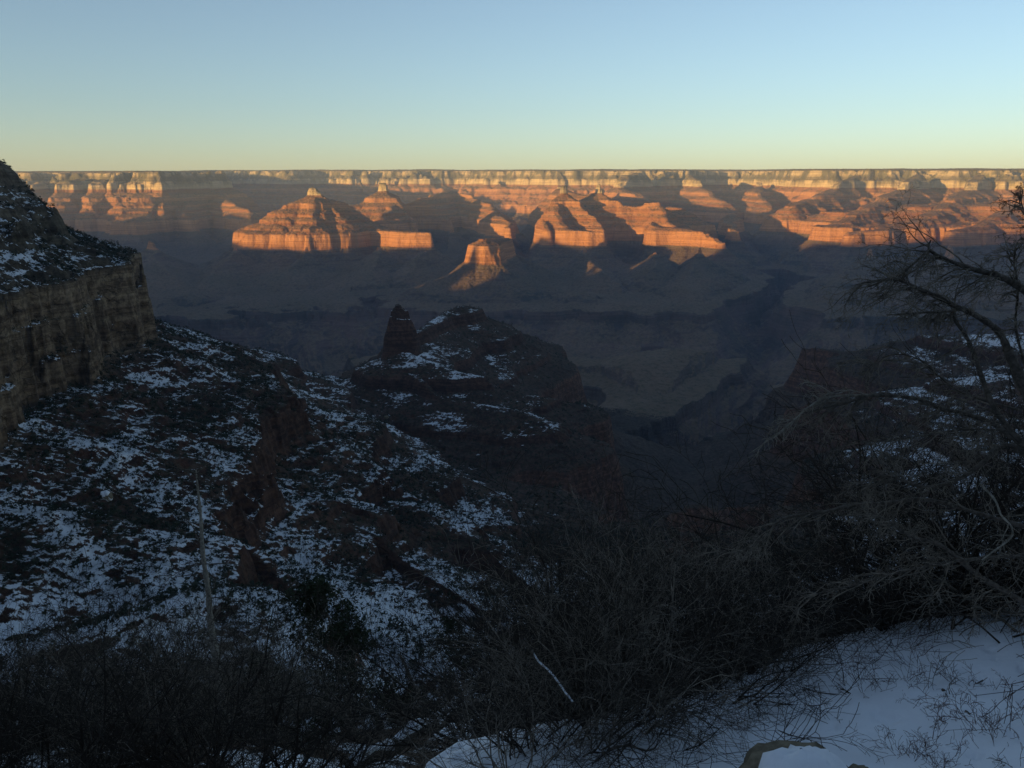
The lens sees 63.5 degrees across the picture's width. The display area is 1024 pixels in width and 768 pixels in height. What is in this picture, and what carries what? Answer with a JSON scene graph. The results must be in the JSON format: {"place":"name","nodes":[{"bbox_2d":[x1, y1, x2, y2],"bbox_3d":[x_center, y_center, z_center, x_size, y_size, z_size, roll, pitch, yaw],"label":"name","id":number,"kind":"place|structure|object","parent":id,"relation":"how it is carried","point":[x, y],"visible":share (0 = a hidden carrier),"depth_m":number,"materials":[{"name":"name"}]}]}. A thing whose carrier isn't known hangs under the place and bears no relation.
{"place":"outdoors","nodes":[
{"label":"outdoors","id":0,"kind":"place"},
{"bbox_2d":[0,160,234,635],"bbox_3d":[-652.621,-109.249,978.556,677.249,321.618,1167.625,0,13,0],"label":"cliff","id":1,"kind":"structure","parent":0,"point":[118,315],"depth_m":931.71,"materials":[{"name":"stone"}]},
{"bbox_2d":[1,703,535,767],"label":"hillside","id":2,"kind":"structure","parent":0,"point":[309,760],"depth_m":13.58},
{"bbox_2d":[0,609,105,767],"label":"leafless shrub","id":3,"kind":"object","parent":2,"relation":"on","point":[33,709],"visible":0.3,"depth_m":11.31,"materials":[{"name":"brown plant"}]},
{"bbox_2d":[0,598,114,767],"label":"leafless shrub","id":4,"kind":"object","parent":2,"relation":"on","point":[4,724],"visible":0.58,"depth_m":10.59,"materials":[{"name":"brown plant"}]},
{"bbox_2d":[0,625,115,747],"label":"leafless shrub","id":5,"kind":"object","parent":2,"relation":"on","point":[39,686],"visible":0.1,"depth_m":14.57,"materials":[{"name":"brown plant"}]},
{"bbox_2d":[0,572,117,766],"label":"leafless shrub","id":6,"kind":"object","parent":2,"relation":"on","point":[9,603],"visible":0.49,"depth_m":13.33,"materials":[{"name":"brown plant"}]},
{"bbox_2d":[0,633,147,766],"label":"leafless shrub","id":7,"kind":"object","parent":2,"relation":"on","point":[41,693],"visible":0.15,"depth_m":13.08,"materials":[{"name":"brown plant"}]},
{"bbox_2d":[0,616,201,735],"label":"leafless shrub","id":8,"kind":"object","parent":2,"relation":"on","point":[75,664],"visible":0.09,"depth_m":15.89,"materials":[{"name":"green plant"}]},
{"bbox_2d":[0,555,208,749],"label":"leafless shrub","id":9,"kind":"object","parent":2,"relation":"on","point":[88,634],"visible":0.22,"depth_m":16.73,"materials":[{"name":"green plant"}]},
{"bbox_2d":[0,591,212,766],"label":"leafless shrub","id":10,"kind":"object","parent":2,"relation":"on","point":[53,676],"visible":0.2,"depth_m":13.67,"materials":[{"name":"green plant"}]},
{"bbox_2d":[0,567,247,767],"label":"leafless shrub","id":11,"kind":"object","parent":2,"relation":"on","point":[44,730],"visible":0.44,"depth_m":11.53,"materials":[{"name":"brown plant"}]},
{"bbox_2d":[0,595,254,767],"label":"leafless shrub","id":12,"kind":"object","parent":2,"relation":"on","point":[27,754],"visible":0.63,"depth_m":9.84,"materials":[{"name":"brown plant"}]},
{"bbox_2d":[0,586,262,767],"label":"leafless shrub","id":13,"kind":"object","parent":2,"relation":"on","point":[180,744],"visible":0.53,"depth_m":9.82,"materials":[{"name":"brown plant"}]},
{"bbox_2d":[0,537,272,767],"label":"leafless shrub","id":14,"kind":"object","parent":2,"relation":"on","point":[81,738],"visible":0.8,"depth_m":9.26,"materials":[{"name":"brown plant"}]},
{"bbox_2d":[16,590,270,738],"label":"leafless shrub","id":15,"kind":"object","parent":2,"relation":"on","point":[156,642],"visible":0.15,"depth_m":16.68,"materials":[{"name":"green plant"}]},
{"bbox_2d":[0,597,292,767],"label":"leafless shrub","id":16,"kind":"object","parent":2,"relation":"on","point":[71,726],"visible":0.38,"depth_m":10.27,"materials":[{"name":"brown plant"}]},
{"bbox_2d":[19,582,330,737],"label":"leafless shrub","id":17,"kind":"object","parent":2,"relation":"on","point":[202,661],"visible":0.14,"depth_m":16.28,"materials":[{"name":"brown plant"}]},
{"bbox_2d":[61,630,299,750],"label":"leafless shrub","id":18,"kind":"object","parent":2,"relation":"on","point":[182,688],"visible":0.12,"depth_m":13.93,"materials":[{"name":"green plant"}]},
{"bbox_2d":[0,554,361,767],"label":"leafless shrub","id":19,"kind":"object","parent":2,"relation":"on","point":[249,676],"visible":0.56,"depth_m":11.66,"materials":[{"name":"brown plant"}]},
{"bbox_2d":[49,604,340,745],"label":"leafless shrub","id":20,"kind":"object","parent":2,"relation":"on","point":[238,676],"visible":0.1,"depth_m":15.99,"materials":[{"name":"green plant"}]},
{"bbox_2d":[22,571,369,767],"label":"leafless shrub","id":21,"kind":"object","parent":2,"relation":"on","point":[214,696],"visible":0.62,"depth_m":10.12,"materials":[{"name":"brown plant"}]},
{"bbox_2d":[151,444,313,734],"bbox_3d":[-4.906,3.429,14.290,2.171,5.021,2.627,-10,17,-38],"label":"dead snag","id":22,"kind":"object","parent":2,"relation":"on","point":[206,577],"visible":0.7,"depth_m":14.22,"materials":[{"name":"grey wood"}]},
{"bbox_2d":[122,580,345,736],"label":"leafless shrub","id":23,"kind":"object","parent":2,"relation":"on","point":[257,651],"visible":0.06,"depth_m":18.45,"materials":[{"name":"brown plant"}]},
{"bbox_2d":[24,585,461,767],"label":"leafless shrub","id":24,"kind":"object","parent":2,"relation":"on","point":[125,710],"visible":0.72,"depth_m":9.16,"materials":[{"name":"brown plant"}]},
{"bbox_2d":[111,587,397,755],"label":"leafless shrub","id":25,"kind":"object","parent":2,"relation":"on","point":[282,715],"visible":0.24,"depth_m":14.34,"materials":[{"name":"brown plant"}]},
{"bbox_2d":[49,525,467,767],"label":"leafless shrub","id":26,"kind":"object","parent":2,"relation":"on","point":[327,761],"visible":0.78,"depth_m":9.34,"materials":[{"name":"brown plant"}]},
{"bbox_2d":[155,611,368,742],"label":"leafless shrub","id":27,"kind":"object","parent":2,"relation":"on","point":[275,670],"visible":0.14,"depth_m":16.39,"materials":[{"name":"brown plant"}]},
{"bbox_2d":[150,610,425,739],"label":"leafless shrub","id":28,"kind":"object","parent":2,"relation":"on","point":[300,670],"visible":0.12,"depth_m":16.95,"materials":[{"name":"brown plant"}]},
{"bbox_2d":[284,715,342,747],"bbox_3d":[-3.735,6.564,14.637,1.422,1.800,1.214,10,16,36],"label":"juniper tree","id":29,"kind":"object","parent":2,"relation":"on","point":[304,729],"visible":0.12,"depth_m":14.38,"materials":[{"name":"green plant"}]},
{"bbox_2d":[281,570,401,726],"bbox_3d":[-3.975,6.579,18.993,2.755,4.933,3.007,-10,16,-37],"label":"juniper tree","id":30,"kind":"object","parent":2,"relation":"on","point":[310,587],"visible":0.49,"depth_m":18.93,"materials":[{"name":"green plant"}]},
{"bbox_2d":[301,679,425,764],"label":"thin shrub","id":31,"kind":"object","parent":2,"relation":"on","point":[348,723],"visible":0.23,"depth_m":12.96,"materials":[{"name":"brown plant"}]},
{"bbox_2d":[309,693,470,767],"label":"leafless shrub","id":32,"kind":"object","parent":2,"relation":"on","point":[403,735],"visible":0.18,"depth_m":11.60,"materials":[{"name":"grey plant"}]},
{"bbox_2d":[362,715,450,767],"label":"thin shrub","id":33,"kind":"object","parent":2,"relation":"on","point":[394,750],"visible":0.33,"depth_m":10.04,"materials":[{"name":"brown plant"}]},
{"bbox_2d":[196,484,658,767],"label":"leafless shrub","id":34,"kind":"object","parent":2,"relation":"on","point":[375,694],"visible":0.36,"depth_m":8.92,"materials":[{"name":"brown plant"}]},
{"bbox_2d":[436,615,490,693],"bbox_3d":[-1.543,9.171,27.020,1.946,3.344,1.247,0,13,0],"label":"juniper tree","id":35,"kind":"object","parent":2,"relation":"on","point":[450,625],"visible":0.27,"depth_m":26.96,"materials":[{"name":"green plant"}]},
{"bbox_2d":[318,524,751,755],"bbox_3d":[0.696,2.941,8.811,4.174,3.624,4.567,1,7,40],"label":"leafless shrub","id":36,"kind":"object","parent":2,"relation":"on","point":[380,712],"visible":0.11,"depth_m":8.24,"materials":[{"name":"brown plant"}]},
{"bbox_2d":[345,530,731,767],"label":"leafless shrub","id":37,"kind":"object","parent":2,"relation":"on","point":[487,667],"visible":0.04,"depth_m":8.96,"materials":[{"name":"brown plant"}]},
{"bbox_2d":[315,477,763,766],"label":"leafless shrub","id":38,"kind":"object","parent":2,"relation":"on","point":[488,615],"visible":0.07,"depth_m":9.90,"materials":[{"name":"brown plant"}]},
{"bbox_2d":[382,520,767,759],"bbox_3d":[0.697,2.986,9.608,4.161,3.077,4.526,3,13,11],"label":"leafless shrub","id":39,"kind":"object","parent":2,"relation":"on","point":[471,649],"visible":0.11,"depth_m":8.99,"materials":[{"name":"brown plant"}]},
{"bbox_2d":[341,495,842,766],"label":"leafless shrub","id":40,"kind":"object","parent":2,"relation":"on","point":[446,603],"visible":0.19,"depth_m":8.94,"materials":[{"name":"brown plant"}]},
{"bbox_2d":[402,473,786,761],"bbox_3d":[1.315,3.049,9.795,4.591,3.662,5.906,14,9,37],"label":"leafless shrub","id":41,"kind":"object","parent":2,"relation":"on","point":[567,586],"visible":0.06,"depth_m":9.76,"materials":[{"name":"brown plant"}]},
{"bbox_2d":[410,523,784,749],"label":"leafless shrub","id":42,"kind":"object","parent":2,"relation":"on","point":[525,652],"visible":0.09,"depth_m":8.00,"materials":[{"name":"brown plant"}]},
{"bbox_2d":[432,536,788,747],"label":"leafless shrub","id":43,"kind":"object","parent":2,"relation":"on","point":[653,645],"visible":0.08,"depth_m":6.90,"materials":[{"name":"brown plant"}]},
{"bbox_2d":[399,541,838,748],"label":"leafless shrub","id":44,"kind":"object","parent":2,"relation":"on","point":[515,647],"visible":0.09,"depth_m":8.24,"materials":[{"name":"brown plant"}]},
{"bbox_2d":[420,496,819,749],"bbox_3d":[1.488,3.215,10.230,5.004,3.626,5.431,-2,11,17],"label":"leafless shrub","id":45,"kind":"object","parent":2,"relation":"on","point":[619,587],"visible":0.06,"depth_m":9.95,"materials":[{"name":"brown plant"}]},
{"bbox_2d":[391,509,865,746],"bbox_3d":[1.366,3.183,8.266,4.965,2.780,3.688,-3,13,-13],"label":"leafless shrub","id":46,"kind":"object","parent":2,"relation":"on","point":[533,644],"visible":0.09,"depth_m":8.70,"materials":[{"name":"brown plant"}]},
{"bbox_2d":[524,522,840,670],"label":"leafless shrub","id":47,"kind":"object","parent":2,"relation":"on","point":[755,575],"visible":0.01,"depth_m":9.79,"materials":[{"name":"brown plant"}]},
{"bbox_2d":[206,187,461,271],"bbox_3d":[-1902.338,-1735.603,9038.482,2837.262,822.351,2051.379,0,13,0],"label":"temple butte","id":48,"kind":"object","parent":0,"point":[325,230],"visible":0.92,"depth_m":8671.77,"materials":[{"name":"stone"}]},
{"bbox_2d":[0,320,668,732],"bbox_3d":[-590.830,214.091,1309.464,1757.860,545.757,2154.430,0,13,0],"label":"snowy slope","id":49,"kind":"structure","parent":0,"point":[254,488],"depth_m":939.19,"materials":[{"name":"stone"}]},
{"bbox_2d":[0,158,1023,717],"bbox_3d":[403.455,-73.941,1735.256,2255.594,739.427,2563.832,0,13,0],"label":"scrub","id":50,"kind":"object","parent":49,"relation":"on","point":[170,590],"visible":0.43,"depth_m":939.05,"materials":[{"name":"green plant"}]},
{"bbox_2d":[349,183,467,249],"bbox_3d":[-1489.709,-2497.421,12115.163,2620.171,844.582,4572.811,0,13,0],"label":"block butte","id":51,"kind":"object","parent":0,"point":[437,216],"visible":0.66,"depth_m":11163.65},
{"bbox_2d":[325,304,651,521],"bbox_3d":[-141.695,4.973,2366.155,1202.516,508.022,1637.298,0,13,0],"label":"pinnacle ridge","id":52,"kind":"structure","parent":0,"point":[402,336],"depth_m":2042.01,"materials":[{"name":"stone"}]},
{"bbox_2d":[420,238,558,290],"bbox_3d":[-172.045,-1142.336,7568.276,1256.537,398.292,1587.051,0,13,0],"label":"pyramid butte","id":53,"kind":"object","parent":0,"point":[492,263],"visible":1,"depth_m":7114.53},
{"bbox_2d":[0,0,1023,170],"label":"sky","id":54,"kind":"structure","parent":0,"point":[86,85],"materials":[{"name":"blue"}]},
{"bbox_2d":[15,168,1023,265],"bbox_3d":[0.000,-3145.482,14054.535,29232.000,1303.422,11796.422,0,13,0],"label":"canyon rim","id":55,"kind":"object","parent":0,"point":[830,216],"visible":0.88,"depth_m":12385.95,"materials":[{"name":"stone"}]},
{"bbox_2d":[502,185,623,264],"bbox_3d":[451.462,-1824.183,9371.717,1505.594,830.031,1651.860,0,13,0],"label":"square temple butte","id":56,"kind":"object","parent":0,"point":[560,236],"visible":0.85,"depth_m":9044.78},
{"bbox_2d":[138,193,1023,445],"bbox_3d":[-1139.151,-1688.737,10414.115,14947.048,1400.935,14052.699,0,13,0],"label":"canyon floor","id":57,"kind":"structure","parent":0,"point":[694,347],"depth_m":6603.40,"materials":[{"name":"stone"}]},
{"bbox_2d":[521,184,752,267],"bbox_3d":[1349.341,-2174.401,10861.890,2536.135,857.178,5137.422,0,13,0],"label":"spire temple butte","id":58,"kind":"object","parent":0,"point":[639,234],"visible":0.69,"depth_m":9510.46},
{"bbox_2d":[601,393,786,519],"bbox_3d":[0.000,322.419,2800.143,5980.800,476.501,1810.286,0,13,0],"label":"canyon floor","id":59,"kind":"structure","parent":0,"point":[643,435],"depth_m":2709.87,"materials":[{"name":"stone"}]},
{"bbox_2d":[426,605,1023,767],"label":"snowy ground","id":60,"kind":"structure","parent":0,"point":[879,708],"depth_m":6.14,"materials":[{"name":"snow"}]},
{"bbox_2d":[347,639,647,767],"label":"leafless shrub","id":61,"kind":"object","parent":60,"relation":"on","point":[493,764],"visible":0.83,"depth_m":5.18,"materials":[{"name":"brown plant"}]},
{"bbox_2d":[386,581,738,767],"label":"leafless shrub","id":62,"kind":"object","parent":60,"relation":"on","point":[502,720],"visible":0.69,"depth_m":5.50,"materials":[{"name":"brown plant"}]},
{"bbox_2d":[403,484,784,767],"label":"leafless shrub","id":63,"kind":"object","parent":60,"relation":"on","point":[590,630],"visible":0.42,"depth_m":6.56,"materials":[{"name":"brown plant"}]},
{"bbox_2d":[400,488,792,767],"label":"leafless shrub","id":64,"kind":"object","parent":60,"relation":"on","point":[614,696],"visible":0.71,"depth_m":5.63,"materials":[{"name":"brown plant"}]},
{"bbox_2d":[454,552,798,766],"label":"leafless shrub","id":65,"kind":"object","parent":60,"relation":"on","point":[592,661],"visible":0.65,"depth_m":5.75,"materials":[{"name":"brown plant"}]},
{"bbox_2d":[518,639,578,709],"bbox_3d":[0.255,2.017,5.782,0.063,0.274,0.610,-10,16,-37],"label":"broken stick","id":66,"kind":"object","parent":65,"relation":"on","point":[555,679],"visible":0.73,"depth_m":5.78,"materials":[{"name":"wood"}]},
{"bbox_2d":[477,525,807,767],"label":"leafless shrub","id":67,"kind":"object","parent":60,"relation":"on","point":[686,644],"visible":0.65,"depth_m":6.12,"materials":[{"name":"brown plant"}]},
{"bbox_2d":[430,443,887,767],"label":"leafless shrub","id":68,"kind":"object","parent":60,"relation":"on","point":[595,676],"visible":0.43,"depth_m":6.42,"materials":[{"name":"brown plant"}]},
{"bbox_2d":[511,487,834,767],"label":"leafless shrub","id":69,"kind":"object","parent":60,"relation":"on","point":[669,634],"visible":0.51,"depth_m":6.40,"materials":[{"name":"brown plant"}]},
{"bbox_2d":[525,489,876,723],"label":"leafless shrub","id":70,"kind":"object","parent":60,"relation":"on","point":[723,618],"visible":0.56,"depth_m":7.00,"materials":[{"name":"brown plant"}]},
{"bbox_2d":[455,416,958,705],"bbox_3d":[1.585,2.017,8.264,4.458,2.730,4.286,-2,13,-11],"label":"leafless shrub","id":71,"kind":"object","parent":60,"relation":"on","point":[756,587],"visible":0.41,"depth_m":7.94,"materials":[{"name":"brown plant"}]},
{"bbox_2d":[528,495,895,761],"bbox_3d":[1.343,2.206,6.482,2.388,1.740,3.181,-11,17,-41],"label":"leafless shrub","id":72,"kind":"object","parent":60,"relation":"on","point":[759,678],"visible":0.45,"depth_m":6.64,"materials":[{"name":"brown plant"}]},
{"bbox_2d":[519,511,983,719],"bbox_3d":[2.161,2.802,8.525,4.826,3.222,4.446,-2,18,20],"label":"leafless shrub","id":73,"kind":"object","parent":60,"relation":"on","point":[734,600],"visible":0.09,"depth_m":7.99,"materials":[{"name":"brown plant"}]},
{"bbox_2d":[621,515,886,721],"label":"leafless shrub","id":74,"kind":"object","parent":60,"relation":"on","point":[775,618],"visible":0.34,"depth_m":7.38,"materials":[{"name":"brown plant"}]},
{"bbox_2d":[636,501,896,689],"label":"leafless shrub","id":75,"kind":"object","parent":60,"relation":"on","point":[825,641],"visible":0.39,"depth_m":7.74,"materials":[{"name":"brown plant"}]},
{"bbox_2d":[739,740,848,767],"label":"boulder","id":76,"kind":"object","parent":60,"relation":"on","point":[784,754],"visible":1,"depth_m":4.54,"materials":[{"name":"stone"}]},
{"bbox_2d":[590,321,1023,685],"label":"leafless shrub","id":77,"kind":"object","parent":60,"relation":"on","point":[848,559],"visible":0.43,"depth_m":8.62,"materials":[{"name":"brown plant"}]},
{"bbox_2d":[683,182,1023,646],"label":"bare tree","id":78,"kind":"object","parent":60,"relation":"on","point":[1017,375],"visible":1,"depth_m":5.25,"materials":[{"name":"brown plant"}]},
{"bbox_2d":[727,524,983,651],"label":"leafless shrub","id":79,"kind":"object","parent":60,"relation":"on","point":[830,597],"visible":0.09,"depth_m":8.80,"materials":[{"name":"brown plant"}]},
{"bbox_2d":[690,428,1023,663],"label":"leafless shrub","id":80,"kind":"object","parent":60,"relation":"on","point":[882,594],"visible":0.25,"depth_m":8.51,"materials":[{"name":"brown plant"}]},
{"bbox_2d":[695,372,1023,662],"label":"leafless shrub","id":81,"kind":"object","parent":60,"relation":"on","point":[921,594],"visible":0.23,"depth_m":9.09,"materials":[{"name":"brown plant"}]},
{"bbox_2d":[721,310,1023,723],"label":"leafless shrub","id":82,"kind":"object","parent":60,"relation":"on","point":[984,529],"visible":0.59,"depth_m":8.30,"materials":[{"name":"brown plant"}]},
{"bbox_2d":[832,645,913,697],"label":"snow twig","id":83,"kind":"object","parent":60,"relation":"on","point":[872,682],"visible":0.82,"depth_m":6.62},
{"bbox_2d":[740,421,1023,637],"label":"leafless shrub","id":84,"kind":"object","parent":60,"relation":"on","point":[875,524],"visible":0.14,"depth_m":9.75,"materials":[{"name":"brown plant"}]},
{"bbox_2d":[748,523,1023,645],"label":"leafless shrub","id":85,"kind":"object","parent":60,"relation":"on","point":[856,587],"visible":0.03,"depth_m":9.63,"materials":[{"name":"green plant"}]},
{"bbox_2d":[849,721,931,764],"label":"snow twig","id":86,"kind":"object","parent":60,"relation":"on","point":[892,740],"visible":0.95,"depth_m":5.38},
{"bbox_2d":[837,570,946,639],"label":"leafless shrub","id":87,"kind":"object","parent":60,"relation":"on","point":[902,614],"visible":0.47,"depth_m":8.37,"materials":[{"name":"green plant"}]},
{"bbox_2d":[762,339,1023,634],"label":"leafless shrub","id":88,"kind":"object","parent":60,"relation":"on","point":[976,552],"visible":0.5,"depth_m":8.60,"materials":[{"name":"brown plant"}]},
{"bbox_2d":[769,385,1023,645],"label":"leafless shrub","id":89,"kind":"object","parent":60,"relation":"on","point":[951,516],"visible":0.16,"depth_m":9.72,"materials":[{"name":"brown plant"}]},
{"bbox_2d":[862,615,941,649],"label":"snow twig","id":90,"kind":"object","parent":60,"relation":"on","point":[910,637],"visible":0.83,"depth_m":7.75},
{"bbox_2d":[873,641,936,695],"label":"snow twig","id":91,"kind":"object","parent":60,"relation":"on","point":[924,672],"visible":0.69,"depth_m":6.80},
{"bbox_2d":[845,565,980,642],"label":"leafless shrub","id":92,"kind":"object","parent":60,"relation":"on","point":[919,627],"visible":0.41,"depth_m":8.30,"materials":[{"name":"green plant"}]},
{"bbox_2d":[813,401,1023,633],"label":"leafless shrub","id":93,"kind":"object","parent":60,"relation":"on","point":[980,519],"visible":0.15,"depth_m":9.21,"materials":[{"name":"brown plant"}]},
{"bbox_2d":[828,395,1023,647],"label":"leafless shrub","id":94,"kind":"object","parent":60,"relation":"on","point":[1019,613],"visible":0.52,"depth_m":7.98,"materials":[{"name":"brown plant"}]},
{"bbox_2d":[901,698,957,761],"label":"snow twig","id":95,"kind":"object","parent":60,"relation":"on","point":[925,749],"visible":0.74,"depth_m":5.47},
{"bbox_2d":[920,724,975,767],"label":"snow twig","id":96,"kind":"object","parent":60,"relation":"on","point":[944,759],"visible":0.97,"depth_m":5.18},
{"bbox_2d":[888,374,1023,552],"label":"leafless shrub","id":97,"kind":"object","parent":60,"relation":"on","point":[1015,508],"visible":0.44,"depth_m":8.51,"materials":[{"name":"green plant"}]},
{"bbox_2d":[896,319,1023,600],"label":"leafless shrub","id":98,"kind":"object","parent":60,"relation":"on","point":[994,462],"visible":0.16,"depth_m":10.52,"materials":[{"name":"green plant"}]},
{"bbox_2d":[910,679,1023,738],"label":"snow twig","id":99,"kind":"object","parent":60,"relation":"on","point":[973,702],"visible":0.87,"depth_m":5.71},
{"bbox_2d":[917,644,1018,690],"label":"snow twig","id":100,"kind":"object","parent":60,"relation":"on","point":[940,673],"visible":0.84,"depth_m":6.75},
{"bbox_2d":[920,699,1023,766],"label":"snow twig","id":101,"kind":"object","parent":60,"relation":"on","point":[992,736],"visible":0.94,"depth_m":5.49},
{"bbox_2d":[933,669,1011,766],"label":"twig","id":102,"kind":"object","parent":60,"relation":"on","point":[942,689],"visible":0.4,"depth_m":6.24,"materials":[{"name":"brown plant"}]},
{"bbox_2d":[939,551,1023,620],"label":"leafless shrub","id":103,"kind":"object","parent":60,"relation":"on","point":[1002,586],"visible":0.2,"depth_m":8.66,"materials":[{"name":"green plant"}]},
{"bbox_2d":[946,394,1023,601],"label":"leafless shrub","id":104,"kind":"object","parent":60,"relation":"on","point":[1016,528],"visible":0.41,"depth_m":8.06,"materials":[{"name":"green plant"}]},
{"bbox_2d":[950,331,1023,615],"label":"leafless shrub","id":105,"kind":"object","parent":60,"relation":"on","point":[1002,462],"visible":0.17,"depth_m":10.19,"materials":[{"name":"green plant"}]},
{"bbox_2d":[631,332,1023,644],"bbox_3d":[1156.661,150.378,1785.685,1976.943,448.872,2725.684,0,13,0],"label":"ridge hill","id":106,"kind":"structure","parent":0,"point":[789,388],"depth_m":2103.93,"materials":[{"name":"stone"}]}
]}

